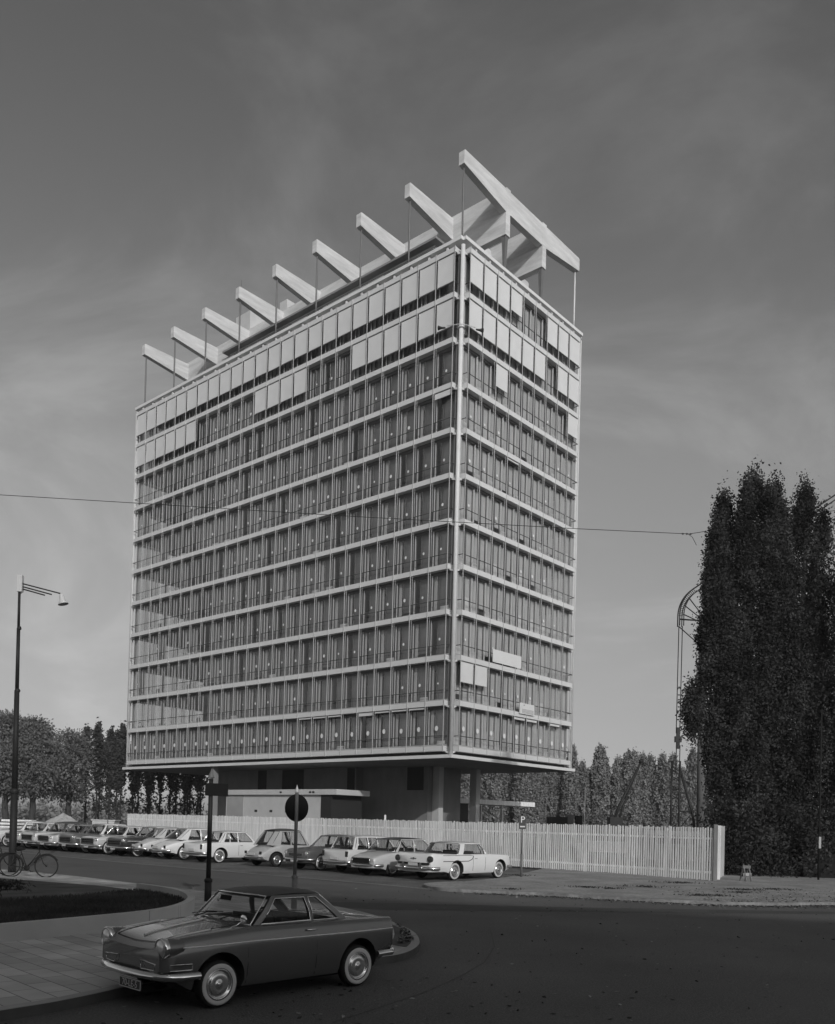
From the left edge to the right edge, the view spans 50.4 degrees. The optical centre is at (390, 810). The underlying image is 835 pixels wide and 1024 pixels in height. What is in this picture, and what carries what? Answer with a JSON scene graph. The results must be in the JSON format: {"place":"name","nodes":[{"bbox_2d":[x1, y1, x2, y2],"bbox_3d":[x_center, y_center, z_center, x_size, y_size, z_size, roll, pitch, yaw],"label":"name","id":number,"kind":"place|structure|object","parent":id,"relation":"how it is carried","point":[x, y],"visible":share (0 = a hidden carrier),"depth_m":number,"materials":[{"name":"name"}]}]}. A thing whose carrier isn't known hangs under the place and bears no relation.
{"place":"outdoors","nodes":[
{"label":"outdoors","id":0,"kind":"place"},
{"bbox_2d":[0,870,404,1005],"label":"pavement","id":1,"kind":"structure","parent":0,"point":[31,970],"depth_m":12.27,"materials":[{"name":"grey concrete"}]},
{"bbox_2d":[0,845,57,876],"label":"bicycle","id":2,"kind":"object","parent":1,"relation":"on","point":[21,849],"visible":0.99,"depth_m":27.70,"materials":[{"name":"black metal"}]},
{"bbox_2d":[8,575,68,871],"bbox_3d":[-11.816,-2.909,29.783,1.767,9.980,0.350,1,-1,0],"label":"street lamp","id":3,"kind":"object","parent":1,"relation":"on","point":[14,791],"visible":1,"depth_m":29.71,"materials":[{"name":"metal"}]},
{"bbox_2d":[0,878,126,898],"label":"ground cover bed","id":4,"kind":"object","parent":1,"relation":"on","point":[42,888],"visible":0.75,"depth_m":23.35,"materials":[{"name":"plant"}]},
{"bbox_2d":[0,887,185,922],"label":"turf","id":5,"kind":"structure","parent":1,"relation":"on","point":[72,907],"depth_m":17.91,"materials":[{"name":"plant"}]},
{"bbox_2d":[0,883,194,942],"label":"curb","id":6,"kind":"structure","parent":1,"relation":"on","point":[32,929],"depth_m":15.10,"materials":[{"name":"concrete"}]},
{"bbox_2d":[204,769,227,900],"bbox_3d":[-4.205,0.591,21.326,0.540,3.170,0.200,2,-1,-14],"label":"direction sign","id":7,"kind":"object","parent":1,"relation":"on","point":[212,789],"visible":0.98,"depth_m":21.25,"materials":[{"name":"metal"}]},
{"bbox_2d":[285,786,307,908],"bbox_3d":[-2.052,0.820,19.517,0.609,2.780,0.147,2,-1,-41],"label":"round road sign","id":8,"kind":"object","parent":1,"relation":"on","point":[296,807],"visible":0.96,"depth_m":19.46,"materials":[{"name":"grey metal"}]},
{"bbox_2d":[0,843,525,889],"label":"parking lot","id":9,"kind":"structure","parent":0,"point":[400,878],"depth_m":37.54,"materials":[{"name":"asphalt"}]},
{"bbox_2d":[20,821,91,849],"bbox_3d":[-19.094,1.464,52.781,1.999,1.633,5.380,1,-1,42],"label":"car","id":10,"kind":"object","parent":9,"relation":"on","point":[29,838],"visible":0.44,"depth_m":51.30,"materials":[{"name":"paint"}]},
{"bbox_2d":[36,825,114,850],"bbox_3d":[-17.590,1.556,51.425,1.999,1.493,5.380,1,-1,43],"label":"pale saloon","id":11,"kind":"object","parent":9,"relation":"on","point":[50,840],"visible":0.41,"depth_m":49.85,"materials":[{"name":"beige paint"}]},
{"bbox_2d":[57,823,131,852],"bbox_3d":[-15.896,1.529,50.113,1.999,1.603,5.380,1,-1,43],"label":"two tone saloon","id":12,"kind":"object","parent":9,"relation":"on","point":[70,841],"visible":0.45,"depth_m":48.52,"materials":[{"name":"paint"}]},
{"bbox_2d":[79,826,155,853],"bbox_3d":[-14.249,1.595,48.754,1.999,1.523,5.380,1,-1,42],"label":"pale saloon","id":13,"kind":"object","parent":9,"relation":"on","point":[93,843],"visible":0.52,"depth_m":47.07,"materials":[{"name":"paint"}]},
{"bbox_2d":[105,826,204,856],"bbox_3d":[-12.221,1.604,46.876,1.999,1.563,5.380,1,-1,44],"label":"black saloon","id":14,"kind":"object","parent":9,"relation":"on","point":[120,845],"visible":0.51,"depth_m":45.06,"materials":[{"name":"paint"}]},
{"bbox_2d":[131,827,192,856],"bbox_3d":[-11.468,1.642,46.351,1.707,1.513,4.630,1,-1,42],"label":"rounded small car","id":15,"kind":"object","parent":9,"relation":"on","point":[145,844],"visible":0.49,"depth_m":45.05,"materials":[{"name":"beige paint"}]},
{"bbox_2d":[149,828,229,859],"bbox_3d":[-9.822,1.644,44.612,1.707,1.553,4.630,1,-1,44],"label":"white fastback","id":16,"kind":"object","parent":9,"relation":"on","point":[172,846],"visible":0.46,"depth_m":43.38,"materials":[{"name":"paint"}]},
{"bbox_2d":[182,831,264,862],"bbox_3d":[-7.601,1.706,42.523,1.762,1.493,4.730,1,-1,42],"label":"white saloon","id":17,"kind":"object","parent":9,"relation":"on","point":[223,847],"visible":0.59,"depth_m":41.38,"materials":[{"name":"paint"}]},
{"bbox_2d":[244,828,308,866],"bbox_3d":[-4.773,1.657,40.323,1.519,1.683,4.090,1,-1,42],"label":"two tone economy car","id":18,"kind":"object","parent":9,"relation":"on","point":[273,849],"visible":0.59,"depth_m":39.23,"materials":[{"name":"silver paint"}]},
{"bbox_2d":[283,834,363,869],"bbox_3d":[-2.441,1.787,38.639,1.732,1.503,4.600,1,-1,43],"label":"dark saloon","id":19,"kind":"object","parent":9,"relation":"on","point":[312,854],"visible":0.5,"depth_m":37.21,"materials":[{"name":"paint"}]},
{"bbox_2d":[321,835,404,872],"bbox_3d":[-0.772,1.800,37.476,1.689,1.533,4.660,1,-1,41],"label":"estate car","id":20,"kind":"object","parent":9,"relation":"on","point":[340,858],"visible":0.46,"depth_m":36.04,"materials":[{"name":"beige paint"}]},
{"bbox_2d":[349,837,441,876],"bbox_3d":[0.582,1.831,35.834,1.811,1.503,5.050,1,-1,43],"label":"streamlined saloon","id":21,"kind":"object","parent":9,"relation":"on","point":[369,860],"visible":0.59,"depth_m":34.30,"materials":[{"name":"paint"}]},
{"bbox_2d":[395,841,511,879],"bbox_3d":[2.540,1.898,34.336,1.979,1.433,5.190,1,-1,43],"label":"american hardtop","id":22,"kind":"object","parent":9,"relation":"on","point":[452,864],"visible":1,"depth_m":33.25,"materials":[{"name":"white paint"}]},
{"bbox_2d":[122,149,582,846],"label":"office building","id":23,"kind":"structure","parent":0,"point":[354,661],"depth_m":75.97,"materials":[{"name":"concrete"}]},
{"bbox_2d":[329,715,346,750],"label":"window","id":24,"kind":"structure","parent":23,"relation":"in","point":[340,728],"depth_m":74.59,"materials":[{"name":"grey"}]},
{"bbox_2d":[331,633,348,669],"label":"window","id":25,"kind":"structure","parent":23,"relation":"in","point":[342,652],"depth_m":74.68,"materials":[{"name":"grey"}]},
{"bbox_2d":[332,592,349,628],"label":"window","id":26,"kind":"structure","parent":23,"relation":"in","point":[343,613],"depth_m":74.75,"materials":[{"name":"grey"}]},
{"bbox_2d":[344,714,362,749],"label":"window","id":27,"kind":"structure","parent":23,"relation":"in","point":[353,716],"depth_m":73.41,"materials":[{"name":"grey"}]},
{"bbox_2d":[348,589,365,625],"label":"window","id":28,"kind":"structure","parent":23,"relation":"in","point":[358,598],"depth_m":73.52,"materials":[{"name":"grey"}]},
{"bbox_2d":[351,464,368,502],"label":"window","id":29,"kind":"structure","parent":23,"relation":"in","point":[361,483],"depth_m":73.66,"materials":[{"name":"grey"}]},
{"bbox_2d":[361,670,379,707],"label":"window","id":30,"kind":"structure","parent":23,"relation":"in","point":[372,679],"depth_m":72.20,"materials":[{"name":"grey"}]},
{"bbox_2d":[362,627,380,665],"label":"window","id":31,"kind":"structure","parent":23,"relation":"in","point":[373,641],"depth_m":72.26,"materials":[{"name":"grey"}]},
{"bbox_2d":[364,543,382,581],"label":"window","id":32,"kind":"structure","parent":23,"relation":"in","point":[375,563],"depth_m":72.35,"materials":[{"name":"grey"}]},
{"bbox_2d":[367,417,386,455],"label":"window","id":33,"kind":"structure","parent":23,"relation":"in","point":[379,447],"depth_m":72.50,"materials":[{"name":"grey"}]},
{"bbox_2d":[376,711,395,748],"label":"window","id":34,"kind":"structure","parent":23,"relation":"in","point":[386,743],"depth_m":70.95,"materials":[{"name":"grey"}]},
{"bbox_2d":[377,667,396,705],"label":"window","id":35,"kind":"structure","parent":23,"relation":"in","point":[386,671],"depth_m":71.03,"materials":[{"name":"grey"}]},
{"bbox_2d":[378,624,397,662],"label":"window","id":36,"kind":"structure","parent":23,"relation":"in","point":[390,629],"depth_m":71.08,"materials":[{"name":"grey"}]},
{"bbox_2d":[379,582,398,620],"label":"window","id":37,"kind":"structure","parent":23,"relation":"in","point":[391,589],"depth_m":71.10,"materials":[{"name":"grey"}]},
{"bbox_2d":[380,539,399,577],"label":"window","id":38,"kind":"structure","parent":23,"relation":"in","point":[392,550],"depth_m":71.12,"materials":[{"name":"grey"}]},
{"bbox_2d":[381,496,400,535],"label":"window","id":39,"kind":"structure","parent":23,"relation":"in","point":[392,511],"depth_m":71.21,"materials":[{"name":"grey"}]},
{"bbox_2d":[383,453,401,492],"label":"window","id":40,"kind":"structure","parent":23,"relation":"in","point":[393,472],"depth_m":71.26,"materials":[{"name":"grey"}]},
{"bbox_2d":[384,410,402,449],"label":"window","id":41,"kind":"structure","parent":23,"relation":"in","point":[394,432],"depth_m":71.28,"materials":[{"name":"grey"}]},
{"bbox_2d":[385,367,403,407],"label":"window","id":42,"kind":"structure","parent":23,"relation":"in","point":[394,374],"depth_m":71.31,"materials":[{"name":"grey"}]},
{"bbox_2d":[393,709,412,747],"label":"window","id":43,"kind":"structure","parent":23,"relation":"in","point":[404,716],"depth_m":69.78,"materials":[{"name":"grey"}]},
{"bbox_2d":[394,665,413,704],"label":"window","id":44,"kind":"structure","parent":23,"relation":"in","point":[405,677],"depth_m":69.81,"materials":[{"name":"grey"}]},
{"bbox_2d":[395,621,414,660],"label":"window","id":45,"kind":"structure","parent":23,"relation":"in","point":[407,638],"depth_m":69.85,"materials":[{"name":"grey"}]},
{"bbox_2d":[396,578,415,617],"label":"window","id":46,"kind":"structure","parent":23,"relation":"in","point":[407,598],"depth_m":69.93,"materials":[{"name":"grey"}]},
{"bbox_2d":[397,534,416,573],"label":"window","id":47,"kind":"structure","parent":23,"relation":"in","point":[407,540],"depth_m":69.95,"materials":[{"name":"grey"}]},
{"bbox_2d":[398,490,417,530],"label":"window","id":48,"kind":"structure","parent":23,"relation":"in","point":[408,496],"depth_m":70.00,"materials":[{"name":"grey"}]},
{"bbox_2d":[400,403,420,444],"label":"window","id":49,"kind":"structure","parent":23,"relation":"in","point":[410,422],"depth_m":70.10,"materials":[{"name":"grey"}]},
{"bbox_2d":[402,360,421,400],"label":"window","id":50,"kind":"structure","parent":23,"relation":"in","point":[411,381],"depth_m":70.12,"materials":[{"name":"grey"}]},
{"bbox_2d":[410,707,430,746],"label":"window","id":51,"kind":"structure","parent":23,"relation":"in","point":[421,714],"depth_m":68.55,"materials":[{"name":"grey"}]},
{"bbox_2d":[411,663,431,702],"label":"window","id":52,"kind":"structure","parent":23,"relation":"in","point":[421,669],"depth_m":68.62,"materials":[{"name":"grey"}]},
{"bbox_2d":[412,618,432,658],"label":"window","id":53,"kind":"structure","parent":23,"relation":"in","point":[423,632],"depth_m":68.68,"materials":[{"name":"grey"}]},
{"bbox_2d":[413,574,433,613],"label":"window","id":54,"kind":"structure","parent":23,"relation":"in","point":[425,593],"depth_m":68.63,"materials":[{"name":"grey"}]},
{"bbox_2d":[414,529,434,570],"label":"window","id":55,"kind":"structure","parent":23,"relation":"in","point":[425,552],"depth_m":68.68,"materials":[{"name":"grey"}]},
{"bbox_2d":[416,485,435,525],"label":"window","id":56,"kind":"structure","parent":23,"relation":"in","point":[426,491],"depth_m":68.78,"materials":[{"name":"grey"}]},
{"bbox_2d":[417,441,436,481],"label":"window","id":57,"kind":"structure","parent":23,"relation":"in","point":[427,474],"depth_m":68.78,"materials":[{"name":"grey"}]},
{"bbox_2d":[418,398,438,437],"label":"window","id":58,"kind":"structure","parent":23,"relation":"in","point":[428,403],"depth_m":68.90,"materials":[{"name":"grey"}]},
{"bbox_2d":[419,352,439,394],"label":"window","id":59,"kind":"structure","parent":23,"relation":"in","point":[429,360],"depth_m":68.90,"materials":[{"name":"grey"}]},
{"bbox_2d":[428,706,446,745],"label":"window","id":60,"kind":"structure","parent":23,"relation":"in","point":[438,710],"depth_m":67.37,"materials":[{"name":"grey glass"}]},
{"bbox_2d":[429,661,447,700],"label":"window","id":61,"kind":"structure","parent":23,"relation":"in","point":[441,694],"depth_m":67.38,"materials":[{"name":"grey"}]},
{"bbox_2d":[430,615,449,655],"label":"window","id":62,"kind":"structure","parent":23,"relation":"in","point":[441,620],"depth_m":67.40,"materials":[{"name":"grey"}]},
{"bbox_2d":[431,570,450,610],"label":"window","id":63,"kind":"structure","parent":23,"relation":"in","point":[441,590],"depth_m":67.52,"materials":[{"name":"grey"}]},
{"bbox_2d":[432,525,451,566],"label":"window","id":64,"kind":"structure","parent":23,"relation":"in","point":[444,533],"depth_m":67.55,"materials":[{"name":"grey"}]},
{"bbox_2d":[433,480,452,521],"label":"window","id":65,"kind":"structure","parent":23,"relation":"in","point":[446,493],"depth_m":67.57,"materials":[{"name":"grey"}]},
{"bbox_2d":[435,435,453,476],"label":"window","id":66,"kind":"structure","parent":23,"relation":"in","point":[447,453],"depth_m":67.53,"materials":[{"name":"grey"}]},
{"bbox_2d":[437,345,455,386],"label":"window","id":67,"kind":"structure","parent":23,"relation":"in","point":[447,352],"depth_m":67.61,"materials":[{"name":"grey"}]},
{"bbox_2d":[466,709,482,748],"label":"window","id":68,"kind":"structure","parent":23,"relation":"in","point":[477,713],"depth_m":68.51,"materials":[{"name":"grey"}]},
{"bbox_2d":[469,620,484,660],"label":"window","id":69,"kind":"structure","parent":23,"relation":"in","point":[471,624],"depth_m":68.58,"materials":[{"name":"grey"}]},
{"bbox_2d":[0,817,786,883],"bbox_3d":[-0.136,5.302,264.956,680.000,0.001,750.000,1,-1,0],"label":"ground","id":70,"kind":"structure","parent":0,"point":[228,875],"depth_m":39.53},
{"bbox_2d":[0,708,73,825],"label":"broad tree","id":71,"kind":"object","parent":70,"relation":"on","point":[6,718],"visible":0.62,"depth_m":105.47,"materials":[{"name":"grey plant"}]},
{"bbox_2d":[0,713,89,825],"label":"broad tree","id":72,"kind":"object","parent":70,"relation":"on","point":[40,723],"visible":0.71,"depth_m":106.62,"materials":[{"name":"grey plant"}]},
{"bbox_2d":[44,726,102,816],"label":"broad tree","id":73,"kind":"object","parent":70,"relation":"on","point":[80,755],"visible":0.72,"depth_m":111.66,"materials":[{"name":"grey plant"}]},
{"bbox_2d":[89,717,105,819],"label":"slender poplar","id":74,"kind":"object","parent":70,"relation":"on","point":[96,730],"visible":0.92,"depth_m":118.73,"materials":[{"name":"black plant"}]},
{"bbox_2d":[100,725,116,819],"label":"slender poplar","id":75,"kind":"object","parent":70,"relation":"on","point":[109,741],"visible":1,"depth_m":117.89,"materials":[{"name":"black plant"}]},
{"bbox_2d":[111,720,130,827],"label":"slender poplar","id":76,"kind":"object","parent":70,"relation":"on","point":[121,754],"visible":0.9,"depth_m":117.76,"materials":[{"name":"black plant"}]},
{"bbox_2d":[0,798,518,830],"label":"hedge","id":77,"kind":"object","parent":70,"relation":"on","point":[42,812],"visible":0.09,"depth_m":231.09,"materials":[{"name":"black plant"}]},
{"bbox_2d":[127,813,717,880],"bbox_3d":[-4.699,1.441,55.523,0.691,2.500,53.558,2,-1,-42],"label":"picket fence","id":78,"kind":"object","parent":70,"relation":"on","point":[610,846],"visible":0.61,"depth_m":42.69,"materials":[{"name":"white wood"}]},
{"bbox_2d":[481,739,502,835],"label":"poplar tree","id":79,"kind":"object","parent":70,"relation":"on","point":[492,785],"visible":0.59,"depth_m":146.41,"materials":[{"name":"plant"}]},
{"bbox_2d":[511,773,533,836],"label":"poplar tree","id":80,"kind":"object","parent":70,"relation":"on","point":[521,784],"visible":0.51,"depth_m":146.62,"materials":[{"name":"plant"}]},
{"bbox_2d":[559,743,579,838],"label":"poplar tree","id":81,"kind":"object","parent":70,"relation":"on","point":[568,786],"visible":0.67,"depth_m":147.53,"materials":[{"name":"plant"}]},
{"bbox_2d":[574,759,590,837],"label":"poplar tree","id":82,"kind":"object","parent":70,"relation":"on","point":[583,781],"visible":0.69,"depth_m":147.71,"materials":[{"name":"plant"}]},
{"bbox_2d":[589,742,611,825],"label":"poplar tree","id":83,"kind":"object","parent":70,"relation":"on","point":[600,785],"visible":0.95,"depth_m":147.20,"materials":[{"name":"plant"}]},
{"bbox_2d":[587,759,643,850],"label":"excavator","id":84,"kind":"object","parent":70,"relation":"on","point":[615,820],"visible":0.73,"depth_m":76.90,"materials":[{"name":"paint"}]},
{"bbox_2d":[609,754,625,832],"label":"poplar tree","id":85,"kind":"object","parent":70,"relation":"on","point":[617,771],"visible":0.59,"depth_m":148.18,"materials":[{"name":"plant"}]},
{"bbox_2d":[618,748,639,839],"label":"poplar tree","id":86,"kind":"object","parent":70,"relation":"on","point":[629,816],"visible":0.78,"depth_m":147.55,"materials":[{"name":"plant"}]},
{"bbox_2d":[637,751,654,826],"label":"poplar tree","id":87,"kind":"object","parent":70,"relation":"on","point":[645,771],"visible":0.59,"depth_m":149.64,"materials":[{"name":"plant"}]},
{"bbox_2d":[650,749,669,826],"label":"poplar tree","id":88,"kind":"object","parent":70,"relation":"on","point":[657,807],"visible":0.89,"depth_m":148.95,"materials":[{"name":"plant"}]},
{"bbox_2d":[659,751,684,826],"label":"poplar tree","id":89,"kind":"object","parent":70,"relation":"on","point":[672,757],"visible":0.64,"depth_m":148.28,"materials":[{"name":"plant"}]},
{"bbox_2d":[684,746,696,827],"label":"poplar tree","id":90,"kind":"object","parent":70,"relation":"on","point":[690,768],"visible":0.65,"depth_m":148.48,"materials":[{"name":"plant"}]},
{"bbox_2d":[674,494,834,854],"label":"tower crane","id":91,"kind":"object","parent":70,"relation":"on","point":[700,779],"visible":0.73,"depth_m":74.97,"materials":[{"name":"grey metal"}]},
{"bbox_2d":[681,769,834,877],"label":"undergrowth","id":92,"kind":"object","parent":70,"relation":"on","point":[765,836],"visible":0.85,"depth_m":40.53,"materials":[{"name":"black plant"}]},
{"bbox_2d":[764,471,834,865],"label":"poplar tree","id":93,"kind":"object","parent":70,"relation":"on","point":[808,630],"visible":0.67,"depth_m":43.10,"materials":[{"name":"black plant"}]},
{"bbox_2d":[0,856,834,1023],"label":"road","id":94,"kind":"structure","parent":0,"point":[798,979],"depth_m":13.05,"materials":[{"name":"grey asphalt"}]},
{"bbox_2d":[0,869,419,1021],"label":"kerb","id":95,"kind":"structure","parent":94,"relation":"on","point":[57,1004],"depth_m":10.06,"materials":[{"name":"concrete"}]},
{"bbox_2d":[101,886,394,1007],"bbox_3d":[-1.664,1.599,11.179,1.590,1.274,3.735,1,-1,45],"label":"coupe","id":96,"kind":"object","parent":94,"relation":"on","point":[213,960],"visible":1,"depth_m":10.43,"materials":[{"name":"grey paint"}]},
{"bbox_2d":[5,885,834,1023],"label":"fallen leaves","id":97,"kind":"object","parent":94,"relation":"on","point":[408,936],"visible":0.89,"depth_m":24.65,"materials":[{"name":"black plant"}]},
{"bbox_2d":[315,902,834,913],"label":"road patch","id":98,"kind":"object","parent":94,"relation":"on","point":[400,906],"visible":0.86,"depth_m":22.76,"materials":[{"name":"grey asphalt"}]},
{"bbox_2d":[424,881,834,905],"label":"kerb","id":99,"kind":"structure","parent":94,"relation":"on","point":[427,885],"depth_m":26.06,"materials":[{"name":"grey concrete"}]},
{"bbox_2d":[0,0,834,815],"label":"sky","id":100,"kind":"structure","parent":0,"point":[158,158],"materials":[{"name":"grey"}]},
{"bbox_2d":[6,495,834,543],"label":"overhead wire","id":101,"kind":"object","parent":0,"point":[368,517],"visible":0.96,"depth_m":47.83,"materials":[{"name":"paint"}]},
{"bbox_2d":[546,815,581,857],"bbox_3d":[11.735,1.714,59.887,2.350,2.900,1.400,1,-1,0],"label":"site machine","id":102,"kind":"object","parent":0,"point":[567,819],"visible":0.47,"depth_m":59.40,"materials":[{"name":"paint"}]},
{"bbox_2d":[429,867,834,901],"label":"pavement","id":103,"kind":"structure","parent":0,"point":[548,880],"depth_m":31.64,"materials":[{"name":"concrete"}]},
{"bbox_2d":[675,512,764,867],"bbox_3d":[15.985,-5.521,42.850,4.199,17.940,2.893,1,-1,0],"label":"poplar tree","id":104,"kind":"object","parent":103,"relation":"on","point":[719,738],"visible":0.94,"depth_m":42.73,"materials":[{"name":"black plant"}]},
{"bbox_2d":[692,457,805,871],"bbox_3d":[17.750,-7.145,43.920,5.137,20.974,4.627,1,-1,32],"label":"poplar tree","id":105,"kind":"object","parent":103,"relation":"on","point":[759,521],"visible":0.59,"depth_m":42.96,"materials":[{"name":"black plant"}]},
{"bbox_2d":[794,849,834,877],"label":"hedge","id":106,"kind":"object","parent":103,"relation":"on","point":[826,873],"visible":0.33,"depth_m":40.16,"materials":[{"name":"black plant"}]},
{"bbox_2d":[808,575,834,830],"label":"poplar tree","id":107,"kind":"object","parent":103,"relation":"on","point":[830,643],"visible":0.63,"depth_m":42.45,"materials":[{"name":"black plant"}]},
{"bbox_2d":[626,826,696,866],"bbox_3d":[15.455,2.021,50.607,2.656,2.245,4.146,2,-1,-5],"label":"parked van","id":108,"kind":"object","parent":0,"point":[660,845],"visible":0.27,"depth_m":48.67,"materials":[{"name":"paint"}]},
{"bbox_2d":[670,761,695,827],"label":"pile driver","id":109,"kind":"object","parent":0,"point":[679,792],"visible":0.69,"depth_m":75.47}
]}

